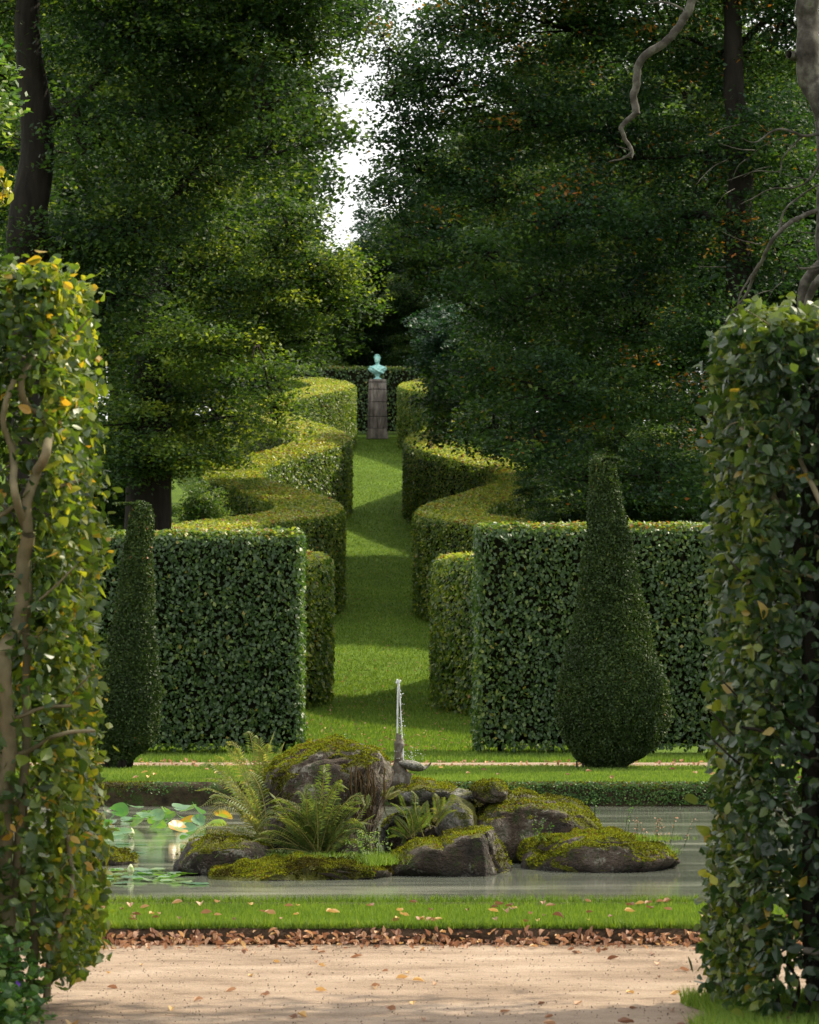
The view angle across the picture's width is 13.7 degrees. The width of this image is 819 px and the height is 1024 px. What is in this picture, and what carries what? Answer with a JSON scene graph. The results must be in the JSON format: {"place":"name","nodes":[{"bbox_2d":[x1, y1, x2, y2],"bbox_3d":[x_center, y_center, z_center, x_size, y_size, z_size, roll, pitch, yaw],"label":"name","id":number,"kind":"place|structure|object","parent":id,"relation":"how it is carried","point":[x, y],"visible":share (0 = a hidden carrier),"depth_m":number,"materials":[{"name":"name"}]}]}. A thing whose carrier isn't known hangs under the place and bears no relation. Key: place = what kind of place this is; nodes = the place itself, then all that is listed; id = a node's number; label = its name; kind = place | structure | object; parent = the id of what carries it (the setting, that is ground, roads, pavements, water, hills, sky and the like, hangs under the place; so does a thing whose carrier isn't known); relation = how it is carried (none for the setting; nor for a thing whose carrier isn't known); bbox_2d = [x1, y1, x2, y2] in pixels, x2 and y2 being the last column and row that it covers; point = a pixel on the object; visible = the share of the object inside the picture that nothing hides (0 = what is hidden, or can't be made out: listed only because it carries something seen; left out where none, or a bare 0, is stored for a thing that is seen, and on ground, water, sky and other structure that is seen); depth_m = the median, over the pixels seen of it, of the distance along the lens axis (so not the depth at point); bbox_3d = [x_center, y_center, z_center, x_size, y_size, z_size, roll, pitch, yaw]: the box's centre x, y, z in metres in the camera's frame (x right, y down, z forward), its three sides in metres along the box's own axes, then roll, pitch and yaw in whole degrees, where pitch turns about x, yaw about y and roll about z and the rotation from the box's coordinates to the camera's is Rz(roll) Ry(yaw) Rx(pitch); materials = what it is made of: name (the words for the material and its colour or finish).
{"place":"outdoors","nodes":[
{"label":"outdoors","id":0,"kind":"place"},
{"bbox_2d":[0,426,799,928],"bbox_3d":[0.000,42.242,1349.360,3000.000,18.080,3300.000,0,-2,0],"label":"ground","id":1,"kind":"structure","parent":0,"point":[180,490],"depth_m":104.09,"materials":[{"name":"plant"}]},
{"bbox_2d":[0,38,33,206],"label":"oak tree","id":2,"kind":"object","parent":1,"relation":"on","point":[4,97],"visible":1,"depth_m":33.07,"materials":[{"name":"green plant"}]},
{"bbox_2d":[0,2,179,476],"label":"woodland tree","id":3,"kind":"object","parent":1,"relation":"on","point":[86,179],"visible":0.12,"depth_m":93.42,"materials":[{"name":"green plant"}]},
{"bbox_2d":[54,403,192,529],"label":"woodland tree","id":4,"kind":"object","parent":1,"relation":"on","point":[116,519],"visible":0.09,"depth_m":91.59,"materials":[{"name":"green plant"}]},
{"bbox_2d":[94,499,163,768],"bbox_3d":[-3.121,1.377,37.879,0.800,3.037,0.822,0,-2,0],"label":"yew cone","id":5,"kind":"object","parent":1,"relation":"on","point":[131,707],"visible":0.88,"depth_m":37.66,"materials":[{"name":"green plant"}]},
{"bbox_2d":[0,50,280,449],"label":"woodland tree","id":6,"kind":"object","parent":1,"relation":"on","point":[227,380],"visible":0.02,"depth_m":103.96,"materials":[{"name":"green plant"}]},
{"bbox_2d":[1,0,285,383],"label":"woodland tree","id":7,"kind":"object","parent":1,"relation":"on","point":[117,76],"visible":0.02,"depth_m":111.11,"materials":[{"name":"green plant"}]},
{"bbox_2d":[0,526,308,753],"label":"beech hedge","id":8,"kind":"object","parent":1,"relation":"on","point":[230,616],"visible":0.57,"depth_m":42.20,"materials":[{"name":"green plant"}]},
{"bbox_2d":[173,473,234,522],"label":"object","id":9,"kind":"object","parent":1,"relation":"on","point":[200,506],"visible":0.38,"depth_m":97.58,"materials":[{"name":"green plant"}]},
{"bbox_2d":[0,0,409,529],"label":"oak tree","id":10,"kind":"object","parent":1,"relation":"on","point":[249,67],"visible":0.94,"depth_m":61.86,"materials":[{"name":"green plant"}]},
{"bbox_2d":[63,0,380,419],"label":"woodland tree","id":11,"kind":"object","parent":1,"relation":"on","point":[338,135],"visible":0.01,"depth_m":119.30,"materials":[{"name":"green plant"}]},
{"bbox_2d":[111,377,357,707],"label":"beech hedge","id":12,"kind":"object","parent":1,"relation":"on","point":[310,493],"visible":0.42,"depth_m":103.24,"materials":[{"name":"green plant"}]},
{"bbox_2d":[86,155,397,529],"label":"oak tree","id":13,"kind":"object","parent":1,"relation":"on","point":[151,421],"visible":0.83,"depth_m":78.53,"materials":[{"name":"green plant"}]},
{"bbox_2d":[222,474,272,516],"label":"woodland tree","id":14,"kind":"object","parent":1,"relation":"on","point":[247,482],"visible":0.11,"depth_m":103.99,"materials":[{"name":"green plant"}]},
{"bbox_2d":[270,206,335,307],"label":"woodland tree","id":15,"kind":"object","parent":1,"relation":"on","point":[310,236],"depth_m":176.71,"materials":[{"name":"green plant"}]},
{"bbox_2d":[290,241,339,369],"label":"woodland tree","id":16,"kind":"object","parent":1,"relation":"on","point":[326,361],"visible":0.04,"depth_m":181.27,"materials":[{"name":"green plant"}]},
{"bbox_2d":[227,365,424,433],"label":"beech hedge","id":17,"kind":"object","parent":1,"relation":"on","point":[359,377],"visible":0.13,"depth_m":168.75,"materials":[{"name":"green plant"}]},
{"bbox_2d":[311,239,369,369],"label":"woodland tree","id":18,"kind":"object","parent":1,"relation":"on","point":[343,362],"visible":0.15,"depth_m":188.23,"materials":[{"name":"green plant"}]},
{"bbox_2d":[309,232,381,359],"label":"woodland tree","id":19,"kind":"object","parent":1,"relation":"on","point":[366,266],"visible":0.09,"depth_m":189.57,"materials":[{"name":"green plant"}]},
{"bbox_2d":[335,190,383,331],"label":"conifer tree","id":20,"kind":"object","parent":1,"relation":"on","point":[363,220],"visible":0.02,"depth_m":205.63,"materials":[{"name":"green plant"}]},
{"bbox_2d":[338,224,392,366],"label":"conifer tree","id":21,"kind":"object","parent":1,"relation":"on","point":[365,324],"visible":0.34,"depth_m":190.04,"materials":[{"name":"green plant"}]},
{"bbox_2d":[358,200,395,359],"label":"conifer tree","id":22,"kind":"object","parent":1,"relation":"on","point":[371,218],"visible":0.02,"depth_m":198.60,"materials":[{"name":"green plant"}]},
{"bbox_2d":[367,379,387,438],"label":"stone column","id":23,"kind":"structure","parent":1,"relation":"on","point":[377,409],"depth_m":162.94,"materials":[{"name":"stone"}]},
{"bbox_2d":[368,354,386,378],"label":"bust","id":24,"kind":"object","parent":23,"relation":"on","point":[377,369],"visible":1,"depth_m":163.21,"materials":[{"name":"teal metal"}]},
{"bbox_2d":[326,212,439,365],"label":"woodland tree","id":25,"kind":"object","parent":1,"relation":"on","point":[392,266],"visible":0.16,"depth_m":189.80,"materials":[{"name":"green plant"}]},
{"bbox_2d":[13,782,801,904],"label":"pond wall","id":26,"kind":"structure","parent":1,"relation":"on","point":[182,795],"depth_m":34.05,"materials":[{"name":"stone"}]},
{"bbox_2d":[24,892,800,905],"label":"bank grass","id":27,"kind":"structure","parent":26,"relation":"on","point":[352,898],"depth_m":18.63,"materials":[{"name":"plant"}]},
{"bbox_2d":[94,780,797,797],"bbox_3d":[-0.001,2.670,31.478,19.501,0.193,5.264,0,-2,0],"label":"bank moss","id":28,"kind":"object","parent":26,"relation":"on","point":[125,782],"visible":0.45,"depth_m":34.06,"materials":[{"name":"plant"}]},
{"bbox_2d":[306,594,547,750],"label":"alley litter","id":29,"kind":"object","parent":1,"relation":"on","point":[387,707],"visible":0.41,"depth_m":56.28,"materials":[{"name":"brown plant"}]},
{"bbox_2d":[370,269,490,369],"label":"woodland tree","id":30,"kind":"object","parent":1,"relation":"on","point":[402,304],"visible":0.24,"depth_m":183.72,"materials":[{"name":"green plant"}]},
{"bbox_2d":[398,293,499,434],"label":"holly tree","id":31,"kind":"object","parent":1,"relation":"on","point":[432,343],"visible":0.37,"depth_m":127.68,"materials":[{"name":"green plant"}]},
{"bbox_2d":[396,378,579,713],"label":"beech hedge","id":32,"kind":"object","parent":1,"relation":"on","point":[449,500],"visible":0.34,"depth_m":93.00,"materials":[{"name":"green plant"}]},
{"bbox_2d":[355,130,691,521],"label":"woodland tree","id":33,"kind":"object","parent":1,"relation":"on","point":[441,408],"visible":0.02,"depth_m":110.81,"materials":[{"name":"green plant"}]},
{"bbox_2d":[412,18,644,318],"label":"woodland tree","id":34,"kind":"object","parent":1,"relation":"on","point":[460,134],"visible":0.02,"depth_m":175.99,"materials":[{"name":"green plant"}]},
{"bbox_2d":[317,0,818,520],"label":"oak tree","id":35,"kind":"object","parent":1,"relation":"on","point":[481,30],"visible":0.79,"depth_m":69.19,"materials":[{"name":"green plant"}]},
{"bbox_2d":[498,412,663,531],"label":"woodland tree","id":36,"kind":"object","parent":1,"relation":"on","point":[551,513],"visible":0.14,"depth_m":86.95,"materials":[{"name":"green plant"}]},
{"bbox_2d":[553,455,672,768],"bbox_3d":[2.256,1.124,37.870,1.352,3.541,1.325,0,-2,0],"label":"yew cone","id":37,"kind":"object","parent":1,"relation":"on","point":[612,705],"visible":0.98,"depth_m":37.53,"materials":[{"name":"green plant"}]},
{"bbox_2d":[439,66,815,466],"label":"woodland tree","id":38,"kind":"object","parent":1,"relation":"on","point":[587,346],"visible":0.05,"depth_m":98.38,"materials":[{"name":"green plant"}]},
{"bbox_2d":[550,389,706,515],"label":"woodland tree","id":39,"kind":"object","parent":1,"relation":"on","point":[573,436],"depth_m":90.11,"materials":[{"name":"green plant"}]},
{"bbox_2d":[469,517,800,753],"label":"beech hedge","id":40,"kind":"object","parent":1,"relation":"on","point":[526,574],"visible":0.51,"depth_m":42.20,"materials":[{"name":"green plant"}]},
{"bbox_2d":[609,0,696,161],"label":"dead limb","id":41,"kind":"object","parent":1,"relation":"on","point":[666,40],"visible":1,"depth_m":36.18,"materials":[{"name":"grey wood"}]},
{"bbox_2d":[578,401,777,531],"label":"woodland tree","id":42,"kind":"object","parent":1,"relation":"on","point":[670,517],"visible":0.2,"depth_m":85.13,"materials":[{"name":"green plant"}]},
{"bbox_2d":[543,5,818,483],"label":"woodland tree","id":43,"kind":"object","parent":1,"relation":"on","point":[683,94],"visible":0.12,"depth_m":93.58,"materials":[{"name":"green plant"}]},
{"bbox_2d":[576,0,811,162],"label":"woodland tree","id":44,"kind":"object","parent":1,"relation":"on","point":[780,85],"depth_m":170.45,"materials":[{"name":"green plant"}]},
{"bbox_2d":[666,369,800,519],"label":"woodland tree","id":45,"kind":"object","parent":1,"relation":"on","point":[706,388],"visible":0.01,"depth_m":90.32,"materials":[{"name":"green plant"}]},
{"bbox_2d":[696,0,818,324],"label":"dead tree","id":46,"kind":"object","parent":1,"relation":"on","point":[805,55],"visible":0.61,"depth_m":38.57,"materials":[{"name":"grey wood"}]},
{"bbox_2d":[30,762,782,766],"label":"path","id":47,"kind":"structure","parent":0,"point":[459,764],"depth_m":39.56,"materials":[{"name":"gravel"}]},
{"bbox_2d":[30,758,771,765],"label":"edge litter","id":48,"kind":"object","parent":47,"relation":"on","point":[520,763],"visible":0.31,"depth_m":39.59,"materials":[{"name":"brown plant"}]},
{"bbox_2d":[12,806,801,901],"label":"water","id":49,"kind":"structure","parent":0,"point":[164,846],"depth_m":23.84,"materials":[{"name":"liquid"}]},
{"bbox_2d":[85,844,138,865],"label":"mossy rock","id":50,"kind":"object","parent":49,"relation":"in","point":[121,856],"visible":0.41,"depth_m":25.27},
{"bbox_2d":[109,802,128,816],"bbox_3d":[-2.619,2.680,30.739,0.180,0.180,0.038,0,42,-2],"label":"lily pad","id":51,"kind":"object","parent":49,"relation":"on","point":[120,809],"visible":0.92,"depth_m":30.73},
{"bbox_2d":[113,827,131,834],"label":"lily pad","id":52,"kind":"object","parent":49,"relation":"on","point":[123,830],"visible":0.97,"depth_m":28.24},
{"bbox_2d":[127,864,133,875],"bbox_3d":[-1.960,2.569,23.977,0.050,0.192,0.049,0,-2,0],"label":"lily bud","id":53,"kind":"object","parent":49,"relation":"in","point":[130,869],"visible":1,"depth_m":23.96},
{"bbox_2d":[130,810,145,826],"bbox_3d":[-2.399,2.717,30.163,0.017,0.197,0.197,40,39,20],"label":"lily pad","id":54,"kind":"object","parent":49,"relation":"on","point":[135,822],"visible":0.77,"depth_m":30.16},
{"bbox_2d":[148,808,164,820],"bbox_3d":[-2.149,2.569,28.956,0.146,0.020,0.146,30,48,32],"label":"lily pad","id":55,"kind":"object","parent":49,"relation":"on","point":[158,813],"visible":1,"depth_m":28.97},
{"bbox_2d":[147,816,166,828],"bbox_3d":[-2.179,2.681,29.448,0.180,0.016,0.180,-17,-51,40],"label":"lily pad","id":56,"kind":"object","parent":49,"relation":"on","point":[162,824],"visible":0.66,"depth_m":29.45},
{"bbox_2d":[162,811,175,820],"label":"lily pad","id":57,"kind":"object","parent":49,"relation":"on","point":[169,815],"visible":0.69,"depth_m":30.49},
{"bbox_2d":[168,820,187,832],"bbox_3d":[-1.955,2.667,28.872,0.180,0.028,0.181,10,26,-34],"label":"lily pad","id":58,"kind":"object","parent":49,"relation":"on","point":[174,824],"visible":0.98,"depth_m":28.90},
{"bbox_2d":[172,803,191,809],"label":"lily pad","id":59,"kind":"object","parent":49,"relation":"on","point":[178,805],"visible":1,"depth_m":30.58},
{"bbox_2d":[183,822,196,830],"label":"lily pad","id":60,"kind":"object","parent":49,"relation":"on","point":[190,826],"visible":1,"depth_m":29.09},
{"bbox_2d":[191,814,204,825],"bbox_3d":[-1.825,2.658,29.467,0.123,0.123,0.026,0,-39,-16],"label":"lily pad","id":61,"kind":"object","parent":49,"relation":"on","point":[200,820],"visible":1,"depth_m":29.48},
{"bbox_2d":[206,819,225,826],"bbox_3d":[-1.653,2.668,29.230,0.181,0.024,0.180,-25,-29,34],"label":"lily pad","id":62,"kind":"object","parent":49,"relation":"on","point":[219,821],"visible":0.76,"depth_m":29.22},
{"bbox_2d":[173,830,273,875],"bbox_3d":[-1.329,2.523,24.618,0.741,0.467,1.017,0,-2,0],"label":"mossy rock","id":63,"kind":"object","parent":49,"relation":"in","point":[199,854],"visible":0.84,"depth_m":24.16,"materials":[{"name":"stone"}]},
{"bbox_2d":[190,746,273,848],"bbox_3d":[-1.292,2.068,24.721,0.658,0.754,0.561,1,-2,-26],"label":"fern","id":64,"kind":"object","parent":63,"relation":"on","point":[253,817],"visible":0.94,"depth_m":24.64,"materials":[{"name":"green plant"}]},
{"bbox_2d":[214,809,232,818],"bbox_3d":[-1.636,2.659,29.967,0.180,0.028,0.181,15,-26,2],"label":"lily pad","id":65,"kind":"object","parent":49,"relation":"on","point":[225,814],"visible":0.83,"depth_m":29.93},
{"bbox_2d":[208,850,394,880],"bbox_3d":[-0.766,2.570,24.087,1.333,0.342,1.004,0,-2,0],"label":"mossy rock","id":66,"kind":"object","parent":49,"relation":"in","point":[277,867],"visible":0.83,"depth_m":23.74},
{"bbox_2d":[215,851,394,857],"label":"grass tuft","id":67,"kind":"object","parent":66,"relation":"on","point":[325,854],"visible":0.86,"depth_m":24.27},
{"bbox_2d":[342,830,393,865],"bbox_3d":[-0.281,2.374,24.113,0.293,0.279,0.402,-1,-2,28],"label":"wild plant","id":68,"kind":"object","parent":66,"relation":"on","point":[360,843],"visible":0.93,"depth_m":24.08,"materials":[{"name":"green plant"}]},
{"bbox_2d":[350,850,411,866],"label":"grass tuft","id":69,"kind":"object","parent":66,"relation":"on","point":[377,860],"visible":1,"depth_m":23.91,"materials":[{"name":"plant"}]},
{"bbox_2d":[247,764,373,856],"bbox_3d":[-0.710,2.189,24.542,0.927,0.763,0.598,0,-2,0],"label":"fern","id":70,"kind":"object","parent":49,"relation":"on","point":[311,832],"visible":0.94,"depth_m":24.47,"materials":[{"name":"green plant"}]},
{"bbox_2d":[255,733,393,857],"bbox_3d":[-0.648,2.293,25.513,1.064,1.286,1.834,0,-2,0],"label":"mossy rock","id":71,"kind":"object","parent":49,"relation":"in","point":[365,770],"visible":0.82,"depth_m":24.82,"materials":[{"name":"stone"}]},
{"bbox_2d":[217,731,284,811],"bbox_3d":[-1.203,2.025,26.041,0.588,0.704,0.322,-1,-2,17],"label":"fern","id":72,"kind":"object","parent":71,"relation":"on","point":[264,762],"visible":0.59,"depth_m":26.00,"materials":[{"name":"green plant"}]},
{"bbox_2d":[380,779,400,799],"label":"fern","id":73,"kind":"object","parent":71,"relation":"on","point":[388,793],"visible":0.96,"depth_m":24.92,"materials":[{"name":"green plant"}]},
{"bbox_2d":[378,806,438,852],"bbox_3d":[0.096,2.539,26.458,0.705,0.558,0.897,0,-2,0],"label":"mossy rock","id":74,"kind":"object","parent":49,"relation":"in","point":[386,824],"visible":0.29,"depth_m":26.10,"materials":[{"name":"stone"}]},
{"bbox_2d":[387,775,456,807],"bbox_3d":[0.102,2.137,26.122,0.542,0.247,0.842,0,-2,0],"label":"mossy rock","id":75,"kind":"object","parent":74,"relation":"on","point":[424,789],"visible":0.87,"depth_m":25.81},
{"bbox_2d":[390,733,430,788],"bbox_3d":[-0.023,1.914,25.970,0.344,0.461,0.182,-1,-2,19],"label":"bird statue","id":76,"kind":"object","parent":75,"relation":"on","point":[400,766],"visible":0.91,"depth_m":25.94,"materials":[{"name":"stone"}]},
{"bbox_2d":[396,679,420,759],"bbox_3d":[-0.009,1.590,26.018,0.261,0.632,0.209,0,-2,0],"label":"water jet","id":77,"kind":"object","parent":76,"relation":"attached to","point":[398,693],"visible":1,"depth_m":26.01,"materials":[{"name":"white"}]},
{"bbox_2d":[32,780,800,805],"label":"bank plants","id":78,"kind":"object","parent":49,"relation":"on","point":[601,787],"visible":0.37,"depth_m":34.03,"materials":[{"name":"green plant"}]},
{"bbox_2d":[387,824,512,876],"bbox_3d":[0.249,2.510,24.529,0.994,0.539,1.027,0,-2,0],"label":"mossy rock","id":79,"kind":"object","parent":49,"relation":"in","point":[473,851],"visible":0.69,"depth_m":24.07,"materials":[{"name":"stone"}]},
{"bbox_2d":[388,791,433,843],"bbox_3d":[0.009,2.234,24.945,0.351,0.387,0.278,0,-2,0],"label":"fern","id":80,"kind":"object","parent":79,"relation":"on","point":[418,824],"visible":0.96,"depth_m":24.93,"materials":[{"name":"green plant"}]},
{"bbox_2d":[423,793,455,828],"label":"fern","id":81,"kind":"object","parent":79,"relation":"on","point":[441,809],"visible":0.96,"depth_m":25.24,"materials":[{"name":"green plant"}]},
{"bbox_2d":[471,786,602,862],"bbox_3d":[0.900,2.485,26.209,1.187,0.727,1.672,0,-2,0],"label":"mossy rock","id":82,"kind":"object","parent":49,"relation":"in","point":[511,818],"visible":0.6,"depth_m":25.52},
{"bbox_2d":[435,796,476,835],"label":"mossy rock","id":83,"kind":"object","parent":82,"relation":"on","point":[463,814],"visible":0.53,"depth_m":25.40,"materials":[{"name":"stone"}]},
{"bbox_2d":[452,788,473,801],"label":"mossy rock","id":84,"kind":"object","parent":82,"relation":"on","point":[465,794],"visible":0.66,"depth_m":25.80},
{"bbox_2d":[469,777,509,803],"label":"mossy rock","id":85,"kind":"object","parent":82,"relation":"on","point":[490,790],"visible":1,"depth_m":25.56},
{"bbox_2d":[516,825,679,872],"bbox_3d":[1.397,2.546,25.137,1.211,0.453,1.443,0,-2,0],"label":"mossy rock","id":86,"kind":"object","parent":49,"relation":"in","point":[610,849],"visible":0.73,"depth_m":24.57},
{"bbox_2d":[532,816,553,836],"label":"wild plant","id":87,"kind":"object","parent":86,"relation":"on","point":[550,826],"visible":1,"depth_m":25.05,"materials":[{"name":"green plant"}]},
{"bbox_2d":[521,832,697,842],"bbox_3d":[1.466,2.379,25.040,1.291,0.046,0.844,0,-2,0],"label":"grass tuft","id":88,"kind":"object","parent":86,"relation":"on","point":[654,837],"visible":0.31,"depth_m":24.97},
{"bbox_2d":[633,817,695,846],"bbox_3d":[1.868,2.351,25.071,0.491,0.237,0.243,0,-2,0],"label":"wild plant","id":89,"kind":"object","parent":86,"relation":"on","point":[658,828],"visible":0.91,"depth_m":25.05,"materials":[{"name":"green plant"}]},
{"bbox_2d":[662,842,682,855],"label":"grass tuft","id":90,"kind":"object","parent":86,"relation":"on","point":[670,847],"visible":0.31,"depth_m":24.87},
{"bbox_2d":[15,763,801,781],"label":"lawn grass","id":91,"kind":"structure","parent":0,"point":[511,773],"depth_m":36.03,"materials":[{"name":"plant"}]},
{"bbox_2d":[16,897,801,926],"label":"lawn grass","id":92,"kind":"structure","parent":0,"point":[359,911],"depth_m":17.95,"materials":[{"name":"plant"}]},
{"bbox_2d":[20,944,805,1023],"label":"gravel path","id":93,"kind":"structure","parent":0,"point":[370,961],"depth_m":15.09,"materials":[{"name":"gravel"}]},
{"bbox_2d":[0,978,40,1023],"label":"cranesbill plant","id":94,"kind":"object","parent":93,"relation":"on","point":[9,1005],"visible":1,"depth_m":12.85,"materials":[{"name":"green plant"}]},
{"bbox_2d":[0,924,57,1023],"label":"cranesbill plant","id":95,"kind":"object","parent":93,"relation":"on","point":[34,991],"visible":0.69,"depth_m":13.16,"materials":[{"name":"green plant"}]},
{"bbox_2d":[0,250,123,1001],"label":"beech hedge","id":96,"kind":"object","parent":93,"relation":"on","point":[71,433],"visible":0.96,"depth_m":13.51,"materials":[{"name":"green plant"}]},
{"bbox_2d":[0,925,801,953],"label":"leaf litter","id":97,"kind":"object","parent":93,"relation":"on","point":[218,940],"visible":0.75,"depth_m":16.99,"materials":[{"name":"plant"}]},
{"bbox_2d":[29,927,801,943],"bbox_3d":[0.000,2.127,17.148,16.000,0.076,0.132,0,-2,0],"label":"soil edge","id":98,"kind":"object","parent":93,"relation":"on","point":[471,933],"visible":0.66,"depth_m":17.11,"materials":[{"name":"soil"}]},
{"bbox_2d":[17,917,801,928],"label":"lawn fringe grass","id":99,"kind":"structure","parent":98,"relation":"on","point":[411,924],"depth_m":17.15,"materials":[{"name":"plant"}]},
{"bbox_2d":[618,1017,633,1022],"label":"fallen leaf","id":100,"kind":"object","parent":93,"relation":"on","point":[624,1020],"visible":1,"depth_m":13.38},
{"bbox_2d":[30,750,799,762],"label":"hedge foot grass","id":101,"kind":"structure","parent":0,"point":[448,757],"depth_m":40.63,"materials":[{"name":"plant"}]},
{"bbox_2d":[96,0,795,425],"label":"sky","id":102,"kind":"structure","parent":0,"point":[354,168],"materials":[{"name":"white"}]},
{"label":"grass corner","id":103,"kind":"structure","parent":0,"visible":0},
{"bbox_2d":[674,981,818,1023],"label":"corner grass","id":104,"kind":"structure","parent":103,"relation":"on","point":[716,1011],"depth_m":13.50,"materials":[{"name":"plant"}]},
{"bbox_2d":[684,291,818,1016],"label":"beech hedge","id":105,"kind":"object","parent":103,"relation":"on","point":[755,346],"visible":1,"depth_m":13.49,"materials":[{"name":"green plant"}]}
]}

